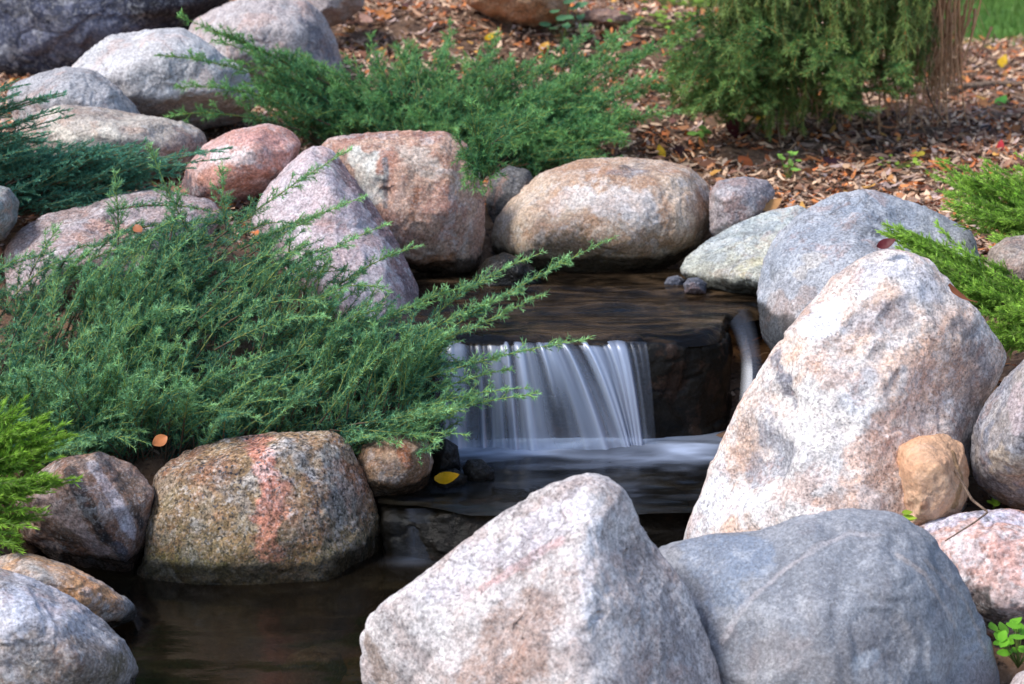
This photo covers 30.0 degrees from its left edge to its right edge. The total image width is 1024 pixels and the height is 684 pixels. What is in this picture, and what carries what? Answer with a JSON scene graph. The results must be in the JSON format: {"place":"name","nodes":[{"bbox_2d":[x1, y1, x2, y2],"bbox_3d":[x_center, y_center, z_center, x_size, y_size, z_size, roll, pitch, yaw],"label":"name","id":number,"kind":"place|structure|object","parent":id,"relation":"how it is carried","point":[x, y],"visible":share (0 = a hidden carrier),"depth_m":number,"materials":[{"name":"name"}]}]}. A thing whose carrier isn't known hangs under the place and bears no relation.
{"place":"outdoors","nodes":[
{"label":"outdoors","id":0,"kind":"place"},
{"bbox_2d":[34,546,437,683],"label":"water","id":1,"kind":"structure","parent":0,"point":[310,632],"depth_m":4.38,"materials":[{"name":"brown liquid"}]},
{"bbox_2d":[0,0,1023,683],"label":"ground","id":2,"kind":"structure","parent":0,"point":[740,384],"depth_m":7.21,"materials":[{"name":"brown plant"}]},
{"bbox_2d":[0,186,18,240],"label":"boulder","id":3,"kind":"object","parent":2,"relation":"on","point":[9,204],"visible":1,"depth_m":5.56,"materials":[{"name":"stone"}]},
{"bbox_2d":[0,391,83,553],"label":"juniper","id":4,"kind":"object","parent":2,"relation":"on","point":[18,457],"visible":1,"depth_m":4.34,"materials":[{"name":"green plant"}]},
{"bbox_2d":[0,553,136,628],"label":"boulder","id":5,"kind":"object","parent":2,"relation":"on","point":[110,606],"visible":0.49,"depth_m":4.25,"materials":[{"name":"stone"}]},
{"bbox_2d":[0,568,137,683],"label":"boulder","id":6,"kind":"object","parent":2,"relation":"on","point":[49,634],"visible":1,"depth_m":3.81,"materials":[{"name":"stone"}]},
{"bbox_2d":[7,66,139,126],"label":"boulder","id":7,"kind":"object","parent":2,"relation":"on","point":[87,87],"visible":0.51,"depth_m":6.44,"materials":[{"name":"stone"}]},
{"bbox_2d":[15,451,153,571],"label":"boulder","id":8,"kind":"object","parent":2,"relation":"on","point":[99,518],"visible":0.78,"depth_m":4.64,"materials":[{"name":"stone"}]},
{"bbox_2d":[12,105,206,183],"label":"boulder","id":9,"kind":"object","parent":2,"relation":"on","point":[105,126],"visible":0.55,"depth_m":6.12,"materials":[{"name":"stone"}]},
{"bbox_2d":[4,190,220,300],"bbox_3d":[-1.203,-0.287,5.685,0.618,0.303,0.621,5,16,18],"label":"boulder","id":10,"kind":"object","parent":2,"relation":"on","point":[85,224],"visible":0.48,"depth_m":5.59,"materials":[{"name":"stone"}]},
{"bbox_2d":[0,0,228,78],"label":"boulder","id":11,"kind":"object","parent":2,"relation":"on","point":[37,36],"visible":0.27,"depth_m":8.09,"materials":[{"name":"stone"}]},
{"bbox_2d":[0,78,232,216],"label":"juniper","id":12,"kind":"object","parent":2,"relation":"on","point":[64,180],"visible":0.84,"depth_m":5.75,"materials":[{"name":"green plant"}]},
{"bbox_2d":[72,27,258,129],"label":"boulder","id":13,"kind":"object","parent":2,"relation":"on","point":[136,72],"visible":0.59,"depth_m":6.73,"materials":[{"name":"stone"}]},
{"bbox_2d":[181,123,300,203],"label":"boulder","id":14,"kind":"object","parent":2,"relation":"on","point":[263,156],"visible":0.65,"depth_m":5.87,"materials":[{"name":"stone"}]},
{"bbox_2d":[137,430,381,584],"bbox_3d":[-0.670,0.520,4.880,0.698,0.626,0.552,0,15,0],"label":"boulder","id":15,"kind":"object","parent":2,"relation":"on","point":[275,507],"visible":0.69,"depth_m":4.65,"materials":[{"name":"stone"}]},
{"bbox_2d":[188,0,342,94],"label":"boulder","id":16,"kind":"object","parent":2,"relation":"on","point":[303,25],"visible":0.51,"depth_m":7.38,"materials":[{"name":"stone"}]},
{"bbox_2d":[0,140,618,470],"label":"juniper","id":17,"kind":"object","parent":2,"relation":"on","point":[110,406],"visible":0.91,"depth_m":5.01,"materials":[{"name":"green plant"}]},
{"bbox_2d":[133,224,141,231],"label":"fallen leaf","id":18,"kind":"object","parent":17,"relation":"on","point":[137,228],"visible":1,"depth_m":5.35,"materials":[{"name":"orange plant"}]},
{"bbox_2d":[152,434,166,445],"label":"fallen leaf","id":19,"kind":"object","parent":17,"relation":"on","point":[160,440],"visible":1,"depth_m":4.64,"materials":[{"name":"orange plant"}]},
{"bbox_2d":[252,146,418,321],"bbox_3d":[-0.499,-0.256,5.723,0.440,0.620,0.754,-9,17,-30],"label":"boulder","id":20,"kind":"object","parent":2,"relation":"on","point":[330,188],"visible":0.52,"depth_m":5.59,"materials":[{"name":"stone"}]},
{"bbox_2d":[307,0,364,26],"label":"boulder","id":21,"kind":"object","parent":2,"relation":"on","point":[335,12],"visible":0.68,"depth_m":8.04,"materials":[{"name":"stone"}]},
{"bbox_2d":[359,14,372,21],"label":"fallen leaf","id":22,"kind":"object","parent":2,"relation":"on","point":[364,17],"visible":1,"depth_m":8.55,"materials":[{"name":"plant"}]},
{"bbox_2d":[375,9,393,18],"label":"fallen leaf","id":23,"kind":"object","parent":2,"relation":"on","point":[381,12],"visible":1,"depth_m":8.55,"materials":[{"name":"orange plant"}]},
{"bbox_2d":[357,434,433,499],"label":"boulder","id":24,"kind":"object","parent":2,"relation":"on","point":[390,470],"visible":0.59,"depth_m":4.82,"materials":[{"name":"stone"}]},
{"bbox_2d":[321,130,484,272],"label":"boulder","id":25,"kind":"object","parent":2,"relation":"on","point":[408,182],"visible":0.6,"depth_m":5.91,"materials":[{"name":"stone"}]},
{"bbox_2d":[152,8,692,196],"bbox_3d":[-0.228,-0.873,6.633,1.486,0.600,1.705,8,17,28],"label":"juniper","id":26,"kind":"object","parent":2,"relation":"on","point":[529,129],"visible":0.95,"depth_m":6.63,"materials":[{"name":"green plant"}]},
{"bbox_2d":[484,33,494,39],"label":"fallen leaf","id":27,"kind":"object","parent":2,"relation":"on","point":[487,36],"visible":0.73,"depth_m":8.34,"materials":[{"name":"yellow plant"}]},
{"bbox_2d":[474,252,540,286],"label":"boulder","id":28,"kind":"object","parent":2,"relation":"on","point":[513,275],"visible":0.52,"depth_m":5.85,"materials":[{"name":"stone"}]},
{"bbox_2d":[484,165,532,222],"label":"boulder","id":29,"kind":"object","parent":2,"relation":"on","point":[505,191],"visible":0.34,"depth_m":6.22,"materials":[{"name":"stone"}]},
{"bbox_2d":[465,0,570,28],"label":"boulder","id":30,"kind":"object","parent":2,"relation":"on","point":[532,13],"visible":0.92,"depth_m":8.38,"materials":[{"name":"stone"}]},
{"bbox_2d":[378,474,690,560],"bbox_3d":[0.053,0.539,4.925,0.806,0.333,0.464,0,15,0],"label":"boulder","id":31,"kind":"object","parent":2,"relation":"on","point":[425,533],"visible":0.27,"depth_m":4.79,"materials":[{"name":"stone"}]},
{"bbox_2d":[435,468,467,487],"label":"stone","id":32,"kind":"object","parent":31,"relation":"on","point":[460,479],"visible":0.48,"depth_m":4.94,"materials":[{"name":"black stone"}]},
{"bbox_2d":[360,473,721,683],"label":"boulder","id":33,"kind":"object","parent":2,"relation":"on","point":[575,579],"visible":1,"depth_m":3.54,"materials":[{"name":"stone"}]},
{"bbox_2d":[539,41,548,50],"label":"fallen leaf","id":34,"kind":"object","parent":2,"relation":"on","point":[544,44],"visible":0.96,"depth_m":8.33,"materials":[{"name":"plant"}]},
{"bbox_2d":[385,297,732,439],"bbox_3d":[0.138,0.167,5.569,1.012,0.529,0.562,0,15,0],"label":"boulder","id":35,"kind":"object","parent":2,"relation":"on","point":[681,391],"visible":0.36,"depth_m":5.30,"materials":[{"name":"stone"}]},
{"bbox_2d":[539,0,588,44],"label":"weed","id":36,"kind":"object","parent":2,"relation":"on","point":[566,25],"visible":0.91,"depth_m":8.37,"materials":[{"name":"green plant"}]},
{"bbox_2d":[576,26,593,32],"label":"fallen leaf","id":37,"kind":"object","parent":2,"relation":"on","point":[582,30],"visible":0.69,"depth_m":8.46,"materials":[{"name":"green plant"}]},
{"bbox_2d":[491,157,709,270],"bbox_3d":[0.291,-0.395,6.239,0.723,0.410,0.622,0,15,0],"label":"boulder","id":38,"kind":"object","parent":2,"relation":"on","point":[652,214],"visible":0.83,"depth_m":6.02,"materials":[{"name":"stone"}]},
{"bbox_2d":[583,8,631,26],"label":"stone","id":39,"kind":"object","parent":2,"relation":"on","point":[599,17],"visible":0.69,"depth_m":8.52,"materials":[{"name":"grey stone"}]},
{"bbox_2d":[657,145,665,156],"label":"fallen leaf","id":40,"kind":"object","parent":2,"relation":"on","point":[661,151],"visible":1,"depth_m":7.04,"materials":[{"name":"yellow plant"}]},
{"bbox_2d":[607,0,717,29],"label":"weed","id":41,"kind":"object","parent":2,"relation":"on","point":[661,19],"visible":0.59,"depth_m":8.55,"materials":[{"name":"green plant"}]},
{"bbox_2d":[629,0,704,4],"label":"weed","id":42,"kind":"object","parent":2,"relation":"on","point":[679,2],"visible":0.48,"depth_m":10.00,"materials":[{"name":"green plant"}]},
{"bbox_2d":[672,145,685,155],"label":"fallen leaf","id":43,"kind":"object","parent":2,"relation":"on","point":[680,150],"visible":1,"depth_m":7.04,"materials":[{"name":"plant"}]},
{"bbox_2d":[642,0,718,10],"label":"weed","id":44,"kind":"object","parent":2,"relation":"on","point":[693,5],"visible":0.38,"depth_m":10.06,"materials":[{"name":"green plant"}]},
{"bbox_2d":[687,125,712,147],"bbox_3d":[0.709,-0.769,7.140,0.067,0.090,0.107,-9,18,-31],"label":"weed","id":45,"kind":"object","parent":2,"relation":"on","point":[703,132],"visible":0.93,"depth_m":7.13,"materials":[{"name":"green plant"}]},
{"bbox_2d":[725,119,750,138],"bbox_3d":[0.873,-0.818,7.350,0.098,0.072,0.053,-8,17,-27],"label":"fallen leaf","id":46,"kind":"object","parent":2,"relation":"on","point":[734,128],"visible":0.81,"depth_m":7.35,"materials":[{"name":"brown plant"}]},
{"bbox_2d":[709,176,774,236],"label":"boulder","id":47,"kind":"object","parent":2,"relation":"on","point":[733,201],"visible":0.67,"depth_m":6.00,"materials":[{"name":"stone"}]},
{"bbox_2d":[680,205,805,293],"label":"boulder","id":48,"kind":"object","parent":2,"relation":"on","point":[730,259],"visible":0.61,"depth_m":5.79,"materials":[{"name":"stone"}]},
{"bbox_2d":[763,198,781,210],"bbox_3d":[0.820,-0.435,6.039,0.074,0.039,0.036,-3,15,-10],"label":"fallen leaf","id":49,"kind":"object","parent":48,"relation":"on","point":[771,204],"visible":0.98,"depth_m":6.04,"materials":[{"name":"orange plant"}]},
{"bbox_2d":[738,156,752,165],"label":"fallen leaf","id":50,"kind":"object","parent":2,"relation":"on","point":[747,160],"visible":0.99,"depth_m":6.91,"materials":[{"name":"brown plant"}]},
{"bbox_2d":[777,151,801,179],"bbox_3d":[0.966,-0.614,6.682,0.095,0.111,0.106,0,15,0],"label":"weed","id":51,"kind":"object","parent":2,"relation":"on","point":[790,161],"visible":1,"depth_m":6.68,"materials":[{"name":"green plant"}]},
{"bbox_2d":[657,0,992,147],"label":"weeping spruce","id":52,"kind":"object","parent":2,"relation":"on","point":[765,52],"visible":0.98,"depth_m":7.04,"materials":[{"name":"green plant"}]},
{"bbox_2d":[658,508,999,683],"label":"boulder","id":53,"kind":"object","parent":2,"relation":"on","point":[852,596],"visible":0.89,"depth_m":3.71,"materials":[{"name":"stone"}]},
{"bbox_2d":[823,157,844,163],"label":"fallen leaf","id":54,"kind":"object","parent":2,"relation":"on","point":[833,160],"visible":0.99,"depth_m":6.93,"materials":[{"name":"plant"}]},
{"bbox_2d":[683,249,1006,539],"bbox_3d":[0.795,0.195,4.568,0.633,0.859,0.762,14,20,41],"label":"boulder","id":55,"kind":"object","parent":2,"relation":"on","point":[874,361],"visible":0.71,"depth_m":4.35,"materials":[{"name":"stone"}]},
{"bbox_2d":[877,238,895,248],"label":"fallen leaf","id":56,"kind":"object","parent":55,"relation":"on","point":[886,243],"visible":1,"depth_m":4.39,"materials":[{"name":"red plant"}]},
{"bbox_2d":[948,283,976,302],"bbox_3d":[1.023,-0.112,4.337,0.069,0.044,0.018,4,15,14],"label":"fallen leaf","id":57,"kind":"object","parent":55,"relation":"on","point":[956,292],"visible":1,"depth_m":4.34,"materials":[{"name":"brown plant"}]},
{"bbox_2d":[756,189,980,350],"bbox_3d":[1.023,-0.170,5.533,0.603,0.513,0.914,11,18,34],"label":"boulder","id":58,"kind":"object","parent":2,"relation":"on","point":[813,249],"visible":0.44,"depth_m":5.40,"materials":[{"name":"stone"}]},
{"bbox_2d":[878,154,922,168],"bbox_3d":[1.387,-0.637,6.854,0.141,0.065,0.211,-11,18,-35],"label":"weed","id":59,"kind":"object","parent":2,"relation":"on","point":[914,160],"visible":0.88,"depth_m":6.84,"materials":[{"name":"green plant"}]},
{"bbox_2d":[902,510,917,520],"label":"weed","id":60,"kind":"object","parent":2,"relation":"on","point":[906,513],"visible":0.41,"depth_m":4.19,"materials":[{"name":"green plant"}]},
{"bbox_2d":[912,151,924,156],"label":"fallen leaf","id":61,"kind":"object","parent":2,"relation":"on","point":[921,153],"visible":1,"depth_m":7.06,"materials":[{"name":"yellow plant"}]},
{"bbox_2d":[897,433,968,525],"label":"boulder","id":62,"kind":"object","parent":2,"relation":"on","point":[933,488],"visible":0.67,"depth_m":4.20,"materials":[{"name":"stone"}]},
{"bbox_2d":[875,217,1023,358],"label":"juniper","id":63,"kind":"object","parent":2,"relation":"on","point":[1000,296],"visible":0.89,"depth_m":4.71,"materials":[{"name":"green plant"}]},
{"bbox_2d":[904,81,1023,94],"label":"fallen stick","id":64,"kind":"object","parent":2,"relation":"on","point":[971,85],"visible":0.52,"depth_m":8.51,"materials":[{"name":"brown wood"}]},
{"bbox_2d":[965,103,971,113],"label":"fallen leaf","id":65,"kind":"object","parent":2,"relation":"on","point":[968,107],"visible":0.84,"depth_m":7.89,"materials":[{"name":"brown plant"}]},
{"bbox_2d":[920,508,1023,639],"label":"boulder","id":66,"kind":"object","parent":2,"relation":"on","point":[985,554],"visible":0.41,"depth_m":4.08,"materials":[{"name":"stone"}]},
{"bbox_2d":[945,469,987,541],"bbox_3d":[0.982,0.353,4.111,0.082,0.101,0.192,4,16,16],"label":"twig","id":67,"kind":"object","parent":66,"relation":"on","point":[969,495],"visible":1,"depth_m":4.15,"materials":[{"name":"brown wood"}]},
{"bbox_2d":[925,152,1023,236],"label":"juniper","id":68,"kind":"object","parent":2,"relation":"on","point":[1001,216],"visible":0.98,"depth_m":5.36,"materials":[{"name":"green plant"}]},
{"bbox_2d":[979,98,990,106],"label":"fallen leaf","id":69,"kind":"object","parent":2,"relation":"on","point":[983,102],"visible":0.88,"depth_m":8.05,"materials":[{"name":"brown plant"}]},
{"bbox_2d":[980,125,991,130],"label":"fallen leaf","id":70,"kind":"object","parent":2,"relation":"on","point":[984,126],"visible":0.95,"depth_m":7.53,"materials":[{"name":"plant"}]},
{"bbox_2d":[987,498,999,509],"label":"weed","id":71,"kind":"object","parent":2,"relation":"on","point":[994,502],"visible":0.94,"depth_m":4.38,"materials":[{"name":"green plant"}]},
{"bbox_2d":[969,360,1023,510],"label":"boulder","id":72,"kind":"object","parent":2,"relation":"on","point":[996,458],"visible":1,"depth_m":4.23,"materials":[{"name":"stone"}]},
{"bbox_2d":[997,139,1003,150],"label":"fallen leaf","id":73,"kind":"object","parent":2,"relation":"on","point":[1000,144],"visible":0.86,"depth_m":7.13,"materials":[{"name":"red plant"}]},
{"bbox_2d":[994,95,1008,105],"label":"weed","id":74,"kind":"object","parent":2,"relation":"on","point":[1001,98],"visible":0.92,"depth_m":8.13,"materials":[{"name":"green plant"}]},
{"bbox_2d":[997,54,1006,66],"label":"fallen leaf","id":75,"kind":"object","parent":2,"relation":"on","point":[1002,59],"visible":1,"depth_m":8.96,"materials":[{"name":"yellow plant"}]},
{"bbox_2d":[983,235,1023,291],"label":"boulder","id":76,"kind":"object","parent":2,"relation":"on","point":[1009,251],"visible":0.58,"depth_m":4.77,"materials":[{"name":"stone"}]},
{"bbox_2d":[988,617,1023,667],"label":"weed","id":77,"kind":"object","parent":2,"relation":"on","point":[1003,640],"visible":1,"depth_m":3.91,"materials":[{"name":"green plant"}]},
{"bbox_2d":[1010,670,1023,683],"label":"boulder","id":78,"kind":"object","parent":2,"relation":"on","point":[1018,678],"visible":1,"depth_m":3.77,"materials":[{"name":"stone"}]},
{"bbox_2d":[301,267,758,348],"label":"water","id":79,"kind":"structure","parent":0,"point":[643,306],"depth_m":5.55,"materials":[{"name":"brown liquid"}]},
{"bbox_2d":[664,275,685,284],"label":"pebble","id":80,"kind":"object","parent":79,"relation":"on","point":[675,280],"visible":0.66,"depth_m":5.85,"materials":[{"name":"stone"}]},
{"bbox_2d":[683,277,706,293],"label":"pebble","id":81,"kind":"object","parent":79,"relation":"on","point":[695,285],"visible":1,"depth_m":5.73,"materials":[{"name":"stone"}]},
{"bbox_2d":[377,430,724,515],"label":"water","id":82,"kind":"structure","parent":0,"point":[661,475],"depth_m":5.07,"materials":[{"name":"liquid"}]},
{"bbox_2d":[431,439,460,474],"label":"stone","id":83,"kind":"object","parent":82,"relation":"on","point":[446,457],"visible":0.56,"depth_m":5.02,"materials":[{"name":"black stone"}]},
{"bbox_2d":[434,472,458,483],"bbox_3d":[-0.167,0.349,4.915,0.065,0.023,0.033,0,15,0],"label":"fallen leaf","id":84,"kind":"object","parent":82,"relation":"on","point":[444,477],"visible":1,"depth_m":4.92,"materials":[{"name":"yellow plant"}]},
{"bbox_2d":[462,459,494,480],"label":"stone","id":85,"kind":"object","parent":82,"relation":"on","point":[477,470],"visible":0.81,"depth_m":4.97,"materials":[{"name":"black stone"}]},
{"bbox_2d":[445,342,642,450],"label":"waterfall","id":86,"kind":"structure","parent":82,"relation":"on","point":[621,360],"depth_m":5.22,"materials":[{"name":"liquid"}]},
{"bbox_2d":[821,0,1023,47],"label":"grass","id":87,"kind":"structure","parent":0,"point":[998,10],"depth_m":10.60,"materials":[{"name":"green plant"}]}
]}

